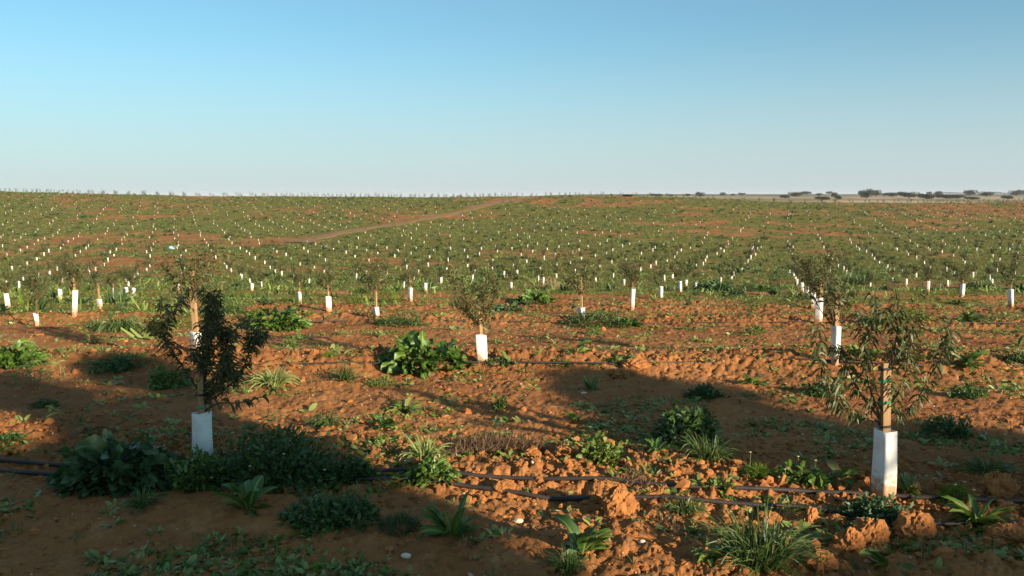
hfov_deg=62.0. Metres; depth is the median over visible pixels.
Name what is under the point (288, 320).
dock plant
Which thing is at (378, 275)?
sapling tree
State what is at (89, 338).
fern weed
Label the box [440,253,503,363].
sapling tree
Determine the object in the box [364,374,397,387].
creeping weed
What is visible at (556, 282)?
dry tuft
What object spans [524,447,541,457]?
soil clod
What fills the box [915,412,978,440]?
weed bush
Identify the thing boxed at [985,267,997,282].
sapling tree
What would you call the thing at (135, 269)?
sapling tree
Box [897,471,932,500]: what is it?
weed rosette
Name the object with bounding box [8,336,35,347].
grass tuft
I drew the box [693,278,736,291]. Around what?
dock plant
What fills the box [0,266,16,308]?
sapling tree
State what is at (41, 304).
weed clumps
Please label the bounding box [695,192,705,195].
oak tree
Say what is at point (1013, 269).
sapling tree
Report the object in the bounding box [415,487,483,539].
weed rosette
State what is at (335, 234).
dirt track
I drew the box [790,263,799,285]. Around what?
sapling tree
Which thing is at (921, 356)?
dock plant
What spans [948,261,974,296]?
sapling tree
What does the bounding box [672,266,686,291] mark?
sapling tree
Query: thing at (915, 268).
sapling tree
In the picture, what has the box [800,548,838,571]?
soil clod
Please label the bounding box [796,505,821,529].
soil clod
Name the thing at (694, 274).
sapling tree
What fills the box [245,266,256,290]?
sapling tree
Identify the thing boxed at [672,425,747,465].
grass tuft
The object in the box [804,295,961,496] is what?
sapling tree
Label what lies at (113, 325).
grass mound
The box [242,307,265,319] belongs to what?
weed bush
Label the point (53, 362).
fern weed
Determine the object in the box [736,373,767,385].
weed rosette
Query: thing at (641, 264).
sapling tree
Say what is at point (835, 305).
sapling tree
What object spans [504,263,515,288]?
sapling tree
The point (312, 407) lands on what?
weeds
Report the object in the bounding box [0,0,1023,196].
sky
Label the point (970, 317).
weed rosette
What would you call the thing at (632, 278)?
sapling tree
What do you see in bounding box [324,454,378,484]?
weed bush
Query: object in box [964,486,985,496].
soil clod
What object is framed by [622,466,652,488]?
dry shrub
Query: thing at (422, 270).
sapling tree
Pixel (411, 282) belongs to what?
sapling tree
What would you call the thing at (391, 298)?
weed bush
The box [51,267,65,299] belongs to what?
sapling tree
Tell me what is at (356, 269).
sapling tree
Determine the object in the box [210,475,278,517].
weed rosette
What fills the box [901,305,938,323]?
weed bush
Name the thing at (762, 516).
soil clod
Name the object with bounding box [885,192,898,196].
oak tree
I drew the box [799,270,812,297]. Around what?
sapling tree
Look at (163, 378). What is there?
weed bush
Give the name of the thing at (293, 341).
creeping weed
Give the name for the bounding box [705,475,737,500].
weed clump
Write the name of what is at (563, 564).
grass tuft
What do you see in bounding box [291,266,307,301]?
sapling tree
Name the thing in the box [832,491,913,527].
nightshade bush
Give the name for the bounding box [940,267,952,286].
sapling tree
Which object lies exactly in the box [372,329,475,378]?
dock plant
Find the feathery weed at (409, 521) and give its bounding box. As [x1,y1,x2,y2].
[374,510,422,536]
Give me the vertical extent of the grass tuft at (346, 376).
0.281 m
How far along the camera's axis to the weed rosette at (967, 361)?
10.77 m
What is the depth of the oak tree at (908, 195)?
629.34 m
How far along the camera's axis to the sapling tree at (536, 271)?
56.93 m
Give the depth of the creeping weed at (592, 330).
14.61 m
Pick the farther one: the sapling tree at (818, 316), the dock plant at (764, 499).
the sapling tree at (818, 316)
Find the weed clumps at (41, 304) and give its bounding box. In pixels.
[0,191,1023,311]
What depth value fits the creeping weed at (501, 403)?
8.89 m
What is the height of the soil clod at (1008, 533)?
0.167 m
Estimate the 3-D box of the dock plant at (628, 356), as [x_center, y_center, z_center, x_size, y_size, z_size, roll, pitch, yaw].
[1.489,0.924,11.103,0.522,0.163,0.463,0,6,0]
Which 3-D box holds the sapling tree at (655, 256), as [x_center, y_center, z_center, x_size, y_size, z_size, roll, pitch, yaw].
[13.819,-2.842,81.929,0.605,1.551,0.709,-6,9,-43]
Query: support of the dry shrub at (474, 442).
on the ground at (70, 558)
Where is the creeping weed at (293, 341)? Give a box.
[280,335,300,346]
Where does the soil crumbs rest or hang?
on the ground at (70, 558)
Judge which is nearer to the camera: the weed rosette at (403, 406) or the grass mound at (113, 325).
the weed rosette at (403, 406)
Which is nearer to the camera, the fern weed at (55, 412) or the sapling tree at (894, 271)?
the fern weed at (55, 412)
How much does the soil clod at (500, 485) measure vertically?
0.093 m
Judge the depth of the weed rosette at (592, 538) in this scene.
5.16 m
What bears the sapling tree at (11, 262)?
on the ground at (70, 558)
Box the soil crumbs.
[0,301,1023,575]
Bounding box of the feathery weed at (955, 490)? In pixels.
[933,481,974,505]
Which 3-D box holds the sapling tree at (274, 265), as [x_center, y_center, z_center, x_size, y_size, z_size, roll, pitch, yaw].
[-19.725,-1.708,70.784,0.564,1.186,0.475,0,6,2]
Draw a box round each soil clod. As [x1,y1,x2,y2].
[492,479,517,492]
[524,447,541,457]
[554,445,574,457]
[590,494,601,503]
[601,484,637,517]
[607,367,640,378]
[621,357,651,370]
[756,510,781,525]
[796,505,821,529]
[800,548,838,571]
[822,513,846,526]
[832,527,865,552]
[852,517,890,544]
[855,465,871,475]
[892,508,937,540]
[897,458,910,473]
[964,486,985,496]
[977,470,1019,497]
[981,522,1023,544]
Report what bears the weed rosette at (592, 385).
on the ground at (70, 558)
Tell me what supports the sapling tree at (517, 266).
on the ground at (70, 558)
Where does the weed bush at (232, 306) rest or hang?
on the ground at (70, 558)
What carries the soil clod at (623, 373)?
on the ground at (70, 558)
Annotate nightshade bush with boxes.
[163,444,230,493]
[197,422,344,495]
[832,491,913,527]
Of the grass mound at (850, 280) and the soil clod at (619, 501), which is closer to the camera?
the soil clod at (619, 501)
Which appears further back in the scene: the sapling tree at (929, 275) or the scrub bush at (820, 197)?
the scrub bush at (820, 197)
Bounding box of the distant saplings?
[0,188,1023,247]
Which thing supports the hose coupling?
attached to the drip hose at (577, 498)
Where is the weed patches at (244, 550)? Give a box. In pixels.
[0,292,1023,575]
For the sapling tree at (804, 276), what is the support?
on the ground at (70, 558)
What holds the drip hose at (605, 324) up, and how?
on the ground at (70, 558)
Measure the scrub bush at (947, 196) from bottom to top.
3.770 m
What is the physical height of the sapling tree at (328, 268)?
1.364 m
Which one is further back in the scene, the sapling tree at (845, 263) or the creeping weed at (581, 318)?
the sapling tree at (845, 263)
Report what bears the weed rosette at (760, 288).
on the ground at (70, 558)
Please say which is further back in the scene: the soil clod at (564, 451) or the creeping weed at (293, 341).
the creeping weed at (293, 341)
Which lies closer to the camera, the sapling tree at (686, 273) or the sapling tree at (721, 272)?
the sapling tree at (686, 273)
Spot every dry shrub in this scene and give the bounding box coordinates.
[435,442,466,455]
[447,428,548,455]
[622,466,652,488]
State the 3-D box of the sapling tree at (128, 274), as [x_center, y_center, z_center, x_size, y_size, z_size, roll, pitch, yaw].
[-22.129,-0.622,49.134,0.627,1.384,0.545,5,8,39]
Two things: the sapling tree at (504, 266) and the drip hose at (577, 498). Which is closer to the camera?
the drip hose at (577, 498)
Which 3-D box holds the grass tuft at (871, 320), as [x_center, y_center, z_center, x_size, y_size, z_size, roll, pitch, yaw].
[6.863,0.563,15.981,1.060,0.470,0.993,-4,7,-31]
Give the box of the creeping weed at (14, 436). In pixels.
[0,430,28,446]
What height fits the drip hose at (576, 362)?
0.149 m
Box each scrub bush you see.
[813,196,829,199]
[916,193,934,198]
[934,194,966,198]
[1001,195,1013,198]
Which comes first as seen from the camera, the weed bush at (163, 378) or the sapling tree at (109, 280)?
the weed bush at (163, 378)
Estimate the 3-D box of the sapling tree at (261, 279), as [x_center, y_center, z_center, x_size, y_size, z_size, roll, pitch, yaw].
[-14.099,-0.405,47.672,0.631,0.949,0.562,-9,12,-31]
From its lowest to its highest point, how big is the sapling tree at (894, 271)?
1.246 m
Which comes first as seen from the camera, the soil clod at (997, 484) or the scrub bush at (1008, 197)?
the soil clod at (997, 484)
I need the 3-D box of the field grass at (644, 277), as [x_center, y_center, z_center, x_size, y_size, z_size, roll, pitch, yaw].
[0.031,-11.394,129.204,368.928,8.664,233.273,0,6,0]
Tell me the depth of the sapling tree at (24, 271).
56.90 m
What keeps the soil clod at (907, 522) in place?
on the ground at (70, 558)
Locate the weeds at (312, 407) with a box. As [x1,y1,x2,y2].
[0,291,1023,575]
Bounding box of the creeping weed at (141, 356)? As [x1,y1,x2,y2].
[109,349,157,365]
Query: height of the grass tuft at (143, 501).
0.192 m
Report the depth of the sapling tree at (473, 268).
57.58 m
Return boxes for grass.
[0,191,1023,332]
[0,291,1023,575]
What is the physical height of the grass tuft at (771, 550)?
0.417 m
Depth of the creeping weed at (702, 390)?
9.47 m
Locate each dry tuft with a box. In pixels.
[541,275,560,288]
[653,510,676,527]
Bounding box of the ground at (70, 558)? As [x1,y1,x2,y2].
[0,192,1023,575]
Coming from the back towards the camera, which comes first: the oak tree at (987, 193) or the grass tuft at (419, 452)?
the oak tree at (987, 193)
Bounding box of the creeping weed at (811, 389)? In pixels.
[799,381,844,397]
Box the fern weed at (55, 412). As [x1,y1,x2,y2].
[45,405,64,426]
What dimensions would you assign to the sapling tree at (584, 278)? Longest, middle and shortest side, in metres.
1.562 x 1.015 x 0.842 m
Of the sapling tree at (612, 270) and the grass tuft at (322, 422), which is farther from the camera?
the sapling tree at (612, 270)
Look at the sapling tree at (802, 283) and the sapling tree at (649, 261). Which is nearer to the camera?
the sapling tree at (802, 283)
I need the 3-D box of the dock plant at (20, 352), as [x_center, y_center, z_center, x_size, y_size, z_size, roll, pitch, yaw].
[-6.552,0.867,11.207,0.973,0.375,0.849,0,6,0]
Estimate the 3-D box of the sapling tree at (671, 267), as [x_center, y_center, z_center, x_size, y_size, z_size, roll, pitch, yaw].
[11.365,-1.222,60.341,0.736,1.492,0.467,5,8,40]
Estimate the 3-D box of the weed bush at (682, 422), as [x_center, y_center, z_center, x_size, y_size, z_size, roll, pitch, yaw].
[1.511,1.227,7.522,0.747,0.405,0.534,0,6,0]
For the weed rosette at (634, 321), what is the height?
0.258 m
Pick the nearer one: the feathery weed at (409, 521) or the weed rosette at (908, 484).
the feathery weed at (409, 521)
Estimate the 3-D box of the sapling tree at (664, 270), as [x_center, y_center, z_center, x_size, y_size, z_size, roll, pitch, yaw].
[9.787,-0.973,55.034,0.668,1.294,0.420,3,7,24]
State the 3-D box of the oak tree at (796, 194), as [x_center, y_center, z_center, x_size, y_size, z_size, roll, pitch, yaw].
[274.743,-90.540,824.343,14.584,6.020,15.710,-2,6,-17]
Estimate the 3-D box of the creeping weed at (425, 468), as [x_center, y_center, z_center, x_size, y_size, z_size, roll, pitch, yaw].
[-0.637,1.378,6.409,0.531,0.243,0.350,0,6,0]
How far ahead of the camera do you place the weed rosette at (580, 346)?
11.47 m
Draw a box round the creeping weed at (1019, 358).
[1000,348,1023,363]
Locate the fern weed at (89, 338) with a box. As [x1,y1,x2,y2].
[84,331,97,342]
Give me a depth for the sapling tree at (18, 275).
44.28 m
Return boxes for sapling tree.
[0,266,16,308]
[6,259,15,269]
[15,268,23,287]
[18,257,51,325]
[18,266,26,280]
[32,251,40,259]
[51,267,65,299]
[53,257,59,269]
[56,247,87,317]
[83,257,107,308]
[85,260,90,271]
[103,268,120,297]
[118,267,130,292]
[124,266,131,285]
[127,269,138,293]
[130,266,136,274]
[140,275,276,462]
[143,258,148,270]
[149,240,229,351]
[227,261,232,271]
[236,265,244,277]
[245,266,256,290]
[254,273,265,287]
[271,261,277,272]
[278,261,285,276]
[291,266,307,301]
[305,266,311,282]
[314,262,341,311]
[326,266,335,276]
[351,262,359,279]
[354,257,395,319]
[400,270,405,287]
[403,262,419,301]
[420,264,429,290]
[434,266,446,283]
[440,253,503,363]
[444,249,449,259]
[468,262,477,278]
[488,259,493,267]
[500,262,506,276]
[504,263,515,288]
[511,261,521,273]
[534,264,540,280]
[539,265,547,283]
[551,266,558,277]
[558,249,601,316]
[610,266,615,277]
[617,253,643,310]
[617,264,626,285]
[637,261,644,270]
[647,257,654,267]
[648,263,665,298]
[652,251,658,264]
[660,263,668,280]
[668,260,675,278]
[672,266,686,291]
[683,267,691,285]
[688,258,694,266]
[691,268,699,286]
[692,255,698,264]
[718,266,725,282]
[727,268,736,278]
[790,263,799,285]
[791,246,845,323]
[792,264,804,291]
[795,254,828,307]
[798,259,859,365]
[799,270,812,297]
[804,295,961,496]
[843,258,850,272]
[867,270,875,285]
[887,266,897,283]
[901,267,914,284]
[911,264,919,277]
[919,260,938,290]
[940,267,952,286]
[943,258,949,269]
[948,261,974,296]
[961,254,967,264]
[969,264,978,277]
[983,265,992,279]
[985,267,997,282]
[994,250,1020,307]
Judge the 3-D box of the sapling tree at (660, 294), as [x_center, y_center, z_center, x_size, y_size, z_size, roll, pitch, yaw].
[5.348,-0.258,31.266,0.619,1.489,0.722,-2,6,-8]
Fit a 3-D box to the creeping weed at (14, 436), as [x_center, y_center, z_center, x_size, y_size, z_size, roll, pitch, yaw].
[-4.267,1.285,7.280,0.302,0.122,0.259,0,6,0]
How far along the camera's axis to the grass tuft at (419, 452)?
6.77 m
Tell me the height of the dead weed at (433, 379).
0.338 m
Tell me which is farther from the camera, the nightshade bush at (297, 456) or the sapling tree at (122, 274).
the sapling tree at (122, 274)
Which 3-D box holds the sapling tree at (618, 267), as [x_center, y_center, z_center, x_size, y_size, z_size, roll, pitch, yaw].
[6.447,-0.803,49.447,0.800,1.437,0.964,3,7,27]
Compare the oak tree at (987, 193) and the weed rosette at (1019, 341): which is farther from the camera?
the oak tree at (987, 193)
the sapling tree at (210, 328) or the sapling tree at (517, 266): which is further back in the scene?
the sapling tree at (517, 266)
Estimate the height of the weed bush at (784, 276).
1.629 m
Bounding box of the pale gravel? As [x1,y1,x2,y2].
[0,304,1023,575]
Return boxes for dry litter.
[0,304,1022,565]
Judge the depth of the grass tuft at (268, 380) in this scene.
10.05 m
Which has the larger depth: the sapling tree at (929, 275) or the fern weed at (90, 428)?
the sapling tree at (929, 275)
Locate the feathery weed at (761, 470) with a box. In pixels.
[737,451,776,480]
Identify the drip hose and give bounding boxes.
[0,458,1023,502]
[0,469,1018,525]
[29,319,1020,328]
[73,358,1023,365]
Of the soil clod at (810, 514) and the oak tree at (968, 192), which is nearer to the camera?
the soil clod at (810, 514)
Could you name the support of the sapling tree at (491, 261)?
on the ground at (70, 558)
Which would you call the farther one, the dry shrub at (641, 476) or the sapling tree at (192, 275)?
the sapling tree at (192, 275)
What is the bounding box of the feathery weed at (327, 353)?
[318,350,335,356]
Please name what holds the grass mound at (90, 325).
on the ground at (70, 558)
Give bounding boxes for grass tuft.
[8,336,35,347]
[118,484,173,517]
[243,362,306,390]
[302,408,343,428]
[325,358,367,380]
[393,428,453,464]
[532,538,602,575]
[656,490,718,520]
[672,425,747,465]
[684,492,836,575]
[849,308,895,325]
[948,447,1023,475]
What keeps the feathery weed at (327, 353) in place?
on the ground at (70, 558)
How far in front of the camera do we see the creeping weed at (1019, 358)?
10.88 m
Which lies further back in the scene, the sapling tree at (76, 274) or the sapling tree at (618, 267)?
the sapling tree at (618, 267)
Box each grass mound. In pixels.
[81,313,112,327]
[83,308,147,333]
[733,280,758,289]
[833,260,901,285]
[957,274,1002,288]
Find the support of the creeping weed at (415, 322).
on the ground at (70, 558)
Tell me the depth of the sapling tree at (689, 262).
70.05 m
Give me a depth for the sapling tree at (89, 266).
67.91 m
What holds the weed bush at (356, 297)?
on the ground at (70, 558)
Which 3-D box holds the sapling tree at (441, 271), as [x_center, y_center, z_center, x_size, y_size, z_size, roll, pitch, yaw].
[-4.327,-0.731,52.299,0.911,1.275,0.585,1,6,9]
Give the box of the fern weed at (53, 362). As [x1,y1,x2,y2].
[3,359,67,385]
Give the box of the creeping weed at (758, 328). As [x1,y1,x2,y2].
[743,324,766,334]
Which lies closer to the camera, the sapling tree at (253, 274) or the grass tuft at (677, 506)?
the grass tuft at (677, 506)
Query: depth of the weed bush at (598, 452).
6.72 m
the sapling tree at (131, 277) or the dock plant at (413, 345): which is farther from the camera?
the sapling tree at (131, 277)
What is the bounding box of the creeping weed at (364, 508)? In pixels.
[277,491,382,536]
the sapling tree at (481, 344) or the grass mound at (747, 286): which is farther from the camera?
the grass mound at (747, 286)
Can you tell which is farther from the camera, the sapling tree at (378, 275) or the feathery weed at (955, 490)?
the sapling tree at (378, 275)
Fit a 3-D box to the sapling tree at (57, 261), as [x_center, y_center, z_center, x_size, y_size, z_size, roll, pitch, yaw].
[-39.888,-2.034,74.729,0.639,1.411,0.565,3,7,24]
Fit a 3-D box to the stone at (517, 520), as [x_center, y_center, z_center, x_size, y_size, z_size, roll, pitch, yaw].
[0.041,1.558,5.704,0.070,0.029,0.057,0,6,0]
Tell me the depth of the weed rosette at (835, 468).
6.30 m
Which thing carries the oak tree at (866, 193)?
on the ground at (70, 558)
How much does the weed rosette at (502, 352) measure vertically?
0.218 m
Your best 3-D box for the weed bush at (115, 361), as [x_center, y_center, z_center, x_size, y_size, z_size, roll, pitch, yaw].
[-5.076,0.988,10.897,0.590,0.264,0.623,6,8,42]
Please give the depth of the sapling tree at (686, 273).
49.29 m
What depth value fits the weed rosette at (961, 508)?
5.68 m
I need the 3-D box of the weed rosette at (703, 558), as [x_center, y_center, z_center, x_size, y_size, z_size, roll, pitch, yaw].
[1.181,1.569,5.066,0.272,0.123,0.302,0,6,0]
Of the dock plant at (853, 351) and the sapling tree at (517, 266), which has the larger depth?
the sapling tree at (517, 266)
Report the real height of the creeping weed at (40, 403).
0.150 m
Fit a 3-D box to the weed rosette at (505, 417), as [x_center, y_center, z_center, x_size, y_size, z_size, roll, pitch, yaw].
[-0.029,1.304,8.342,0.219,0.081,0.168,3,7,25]
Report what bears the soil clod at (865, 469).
on the ground at (70, 558)
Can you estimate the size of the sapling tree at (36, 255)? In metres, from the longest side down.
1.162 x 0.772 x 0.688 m
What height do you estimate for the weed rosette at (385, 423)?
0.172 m
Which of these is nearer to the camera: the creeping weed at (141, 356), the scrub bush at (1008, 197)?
the creeping weed at (141, 356)
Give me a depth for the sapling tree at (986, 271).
56.84 m
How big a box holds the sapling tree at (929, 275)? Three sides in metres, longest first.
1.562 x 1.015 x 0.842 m
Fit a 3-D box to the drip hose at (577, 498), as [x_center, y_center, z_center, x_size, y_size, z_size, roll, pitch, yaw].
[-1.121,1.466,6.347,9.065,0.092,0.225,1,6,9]
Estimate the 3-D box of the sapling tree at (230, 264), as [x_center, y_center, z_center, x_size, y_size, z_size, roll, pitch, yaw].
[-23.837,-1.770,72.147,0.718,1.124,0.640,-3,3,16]
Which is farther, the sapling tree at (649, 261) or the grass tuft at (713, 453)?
the sapling tree at (649, 261)
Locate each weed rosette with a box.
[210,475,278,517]
[364,413,395,430]
[382,397,423,414]
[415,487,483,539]
[495,350,517,366]
[498,416,514,421]
[552,514,613,561]
[563,410,589,422]
[564,339,591,352]
[581,375,602,390]
[613,316,643,327]
[633,437,677,456]
[690,537,728,566]
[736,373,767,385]
[752,283,769,291]
[826,461,861,485]
[860,548,915,574]
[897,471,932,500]
[941,493,1020,533]
[948,350,989,372]
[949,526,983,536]
[952,309,990,323]
[1009,335,1023,345]
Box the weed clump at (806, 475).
[774,456,837,489]
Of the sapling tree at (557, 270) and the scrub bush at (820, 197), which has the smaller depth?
the sapling tree at (557, 270)
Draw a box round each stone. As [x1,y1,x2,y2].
[401,553,410,558]
[513,518,522,522]
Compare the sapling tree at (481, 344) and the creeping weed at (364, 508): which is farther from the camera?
the sapling tree at (481, 344)
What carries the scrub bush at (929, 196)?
on the ground at (70, 558)
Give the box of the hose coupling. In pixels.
[566,496,574,501]
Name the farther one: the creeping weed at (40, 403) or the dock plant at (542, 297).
the dock plant at (542, 297)
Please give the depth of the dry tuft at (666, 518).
5.72 m
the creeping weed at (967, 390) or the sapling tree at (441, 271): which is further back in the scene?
the sapling tree at (441, 271)
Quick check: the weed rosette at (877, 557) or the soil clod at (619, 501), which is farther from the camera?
the soil clod at (619, 501)
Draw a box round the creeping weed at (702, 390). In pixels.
[681,382,731,401]
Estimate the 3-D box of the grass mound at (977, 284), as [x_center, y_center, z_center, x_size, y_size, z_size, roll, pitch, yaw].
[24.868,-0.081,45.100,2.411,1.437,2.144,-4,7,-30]
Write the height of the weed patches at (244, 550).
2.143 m
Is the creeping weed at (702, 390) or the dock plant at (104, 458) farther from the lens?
the creeping weed at (702, 390)
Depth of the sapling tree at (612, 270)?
61.04 m
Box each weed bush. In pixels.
[85,355,146,375]
[146,364,192,389]
[217,295,244,312]
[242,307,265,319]
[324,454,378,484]
[345,287,367,303]
[371,282,404,303]
[574,431,625,466]
[642,404,727,447]
[762,259,799,290]
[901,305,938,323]
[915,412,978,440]
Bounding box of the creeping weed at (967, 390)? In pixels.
[947,383,989,399]
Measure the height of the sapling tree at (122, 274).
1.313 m
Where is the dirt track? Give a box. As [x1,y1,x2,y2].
[275,196,532,242]
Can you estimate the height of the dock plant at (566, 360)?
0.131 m
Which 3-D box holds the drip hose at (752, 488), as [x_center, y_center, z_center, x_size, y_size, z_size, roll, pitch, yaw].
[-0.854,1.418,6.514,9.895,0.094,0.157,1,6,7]
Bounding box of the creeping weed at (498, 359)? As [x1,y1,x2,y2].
[482,357,519,366]
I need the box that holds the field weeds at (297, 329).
[0,191,1023,339]
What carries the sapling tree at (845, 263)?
on the ground at (70, 558)
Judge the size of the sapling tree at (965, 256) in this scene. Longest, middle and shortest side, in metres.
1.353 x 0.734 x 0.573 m
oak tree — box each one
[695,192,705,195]
[788,192,803,196]
[859,188,873,197]
[872,190,880,195]
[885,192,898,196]
[898,191,919,198]
[963,190,977,195]
[977,191,995,196]
[1007,190,1022,195]
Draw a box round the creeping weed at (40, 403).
[26,397,65,408]
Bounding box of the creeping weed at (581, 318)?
[557,309,638,328]
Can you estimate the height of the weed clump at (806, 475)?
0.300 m
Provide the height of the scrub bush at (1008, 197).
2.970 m
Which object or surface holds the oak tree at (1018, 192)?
on the ground at (70, 558)
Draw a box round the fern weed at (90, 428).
[72,424,116,438]
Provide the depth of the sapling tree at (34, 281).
16.18 m
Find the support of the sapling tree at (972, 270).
on the ground at (70, 558)
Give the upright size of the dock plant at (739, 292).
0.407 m
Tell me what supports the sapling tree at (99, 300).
on the ground at (70, 558)
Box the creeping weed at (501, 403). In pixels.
[491,394,508,410]
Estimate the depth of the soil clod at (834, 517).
5.65 m
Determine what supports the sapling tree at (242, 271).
on the ground at (70, 558)
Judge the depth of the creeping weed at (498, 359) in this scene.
10.98 m
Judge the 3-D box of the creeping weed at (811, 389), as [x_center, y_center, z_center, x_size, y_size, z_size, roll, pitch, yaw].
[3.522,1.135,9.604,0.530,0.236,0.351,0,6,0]
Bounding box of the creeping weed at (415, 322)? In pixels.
[369,312,429,328]
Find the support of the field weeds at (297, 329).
on the ground at (70, 558)
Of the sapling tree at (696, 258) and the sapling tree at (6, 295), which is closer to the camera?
the sapling tree at (6, 295)
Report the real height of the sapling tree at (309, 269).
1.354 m
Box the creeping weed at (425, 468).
[391,452,461,488]
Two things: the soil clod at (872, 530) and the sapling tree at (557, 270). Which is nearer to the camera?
the soil clod at (872, 530)
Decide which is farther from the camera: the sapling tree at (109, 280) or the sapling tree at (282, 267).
the sapling tree at (282, 267)
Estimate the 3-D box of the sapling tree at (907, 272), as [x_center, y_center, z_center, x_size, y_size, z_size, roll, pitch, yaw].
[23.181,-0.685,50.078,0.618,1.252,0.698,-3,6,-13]
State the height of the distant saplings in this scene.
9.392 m
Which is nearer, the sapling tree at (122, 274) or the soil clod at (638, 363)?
the soil clod at (638, 363)
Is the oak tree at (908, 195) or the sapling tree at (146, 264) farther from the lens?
the oak tree at (908, 195)
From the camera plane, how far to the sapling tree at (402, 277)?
46.49 m
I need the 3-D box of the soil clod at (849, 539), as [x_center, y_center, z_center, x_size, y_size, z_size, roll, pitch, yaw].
[2.083,1.576,5.268,0.215,0.199,0.172,-2,7,-18]
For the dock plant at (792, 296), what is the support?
on the ground at (70, 558)
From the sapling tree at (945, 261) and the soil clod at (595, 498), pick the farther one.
the sapling tree at (945, 261)
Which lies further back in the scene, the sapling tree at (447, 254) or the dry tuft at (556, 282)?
the sapling tree at (447, 254)
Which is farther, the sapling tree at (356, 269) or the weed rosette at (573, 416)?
the sapling tree at (356, 269)
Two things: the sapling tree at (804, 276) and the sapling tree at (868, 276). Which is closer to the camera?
the sapling tree at (804, 276)
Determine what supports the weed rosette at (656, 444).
on the ground at (70, 558)
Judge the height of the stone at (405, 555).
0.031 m
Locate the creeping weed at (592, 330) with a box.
[584,325,602,334]
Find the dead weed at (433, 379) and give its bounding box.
[428,368,439,393]
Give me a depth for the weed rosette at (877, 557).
4.99 m
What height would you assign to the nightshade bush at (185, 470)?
0.387 m
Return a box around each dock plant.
[0,338,54,368]
[43,429,190,499]
[249,302,312,331]
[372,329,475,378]
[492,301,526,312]
[515,288,556,304]
[554,359,573,365]
[608,353,644,365]
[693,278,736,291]
[719,288,745,296]
[753,495,806,515]
[785,290,804,297]
[845,344,883,360]
[898,349,932,359]
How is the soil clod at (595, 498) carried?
on the ground at (70, 558)
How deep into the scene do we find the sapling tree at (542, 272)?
50.68 m
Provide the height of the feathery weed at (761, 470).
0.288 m
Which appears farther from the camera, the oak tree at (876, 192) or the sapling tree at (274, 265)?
the oak tree at (876, 192)
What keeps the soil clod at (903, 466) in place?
on the ground at (70, 558)
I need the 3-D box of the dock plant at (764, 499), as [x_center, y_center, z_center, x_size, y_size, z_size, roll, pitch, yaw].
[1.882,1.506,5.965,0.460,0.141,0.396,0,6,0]
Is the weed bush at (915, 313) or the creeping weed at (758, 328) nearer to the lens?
the creeping weed at (758, 328)

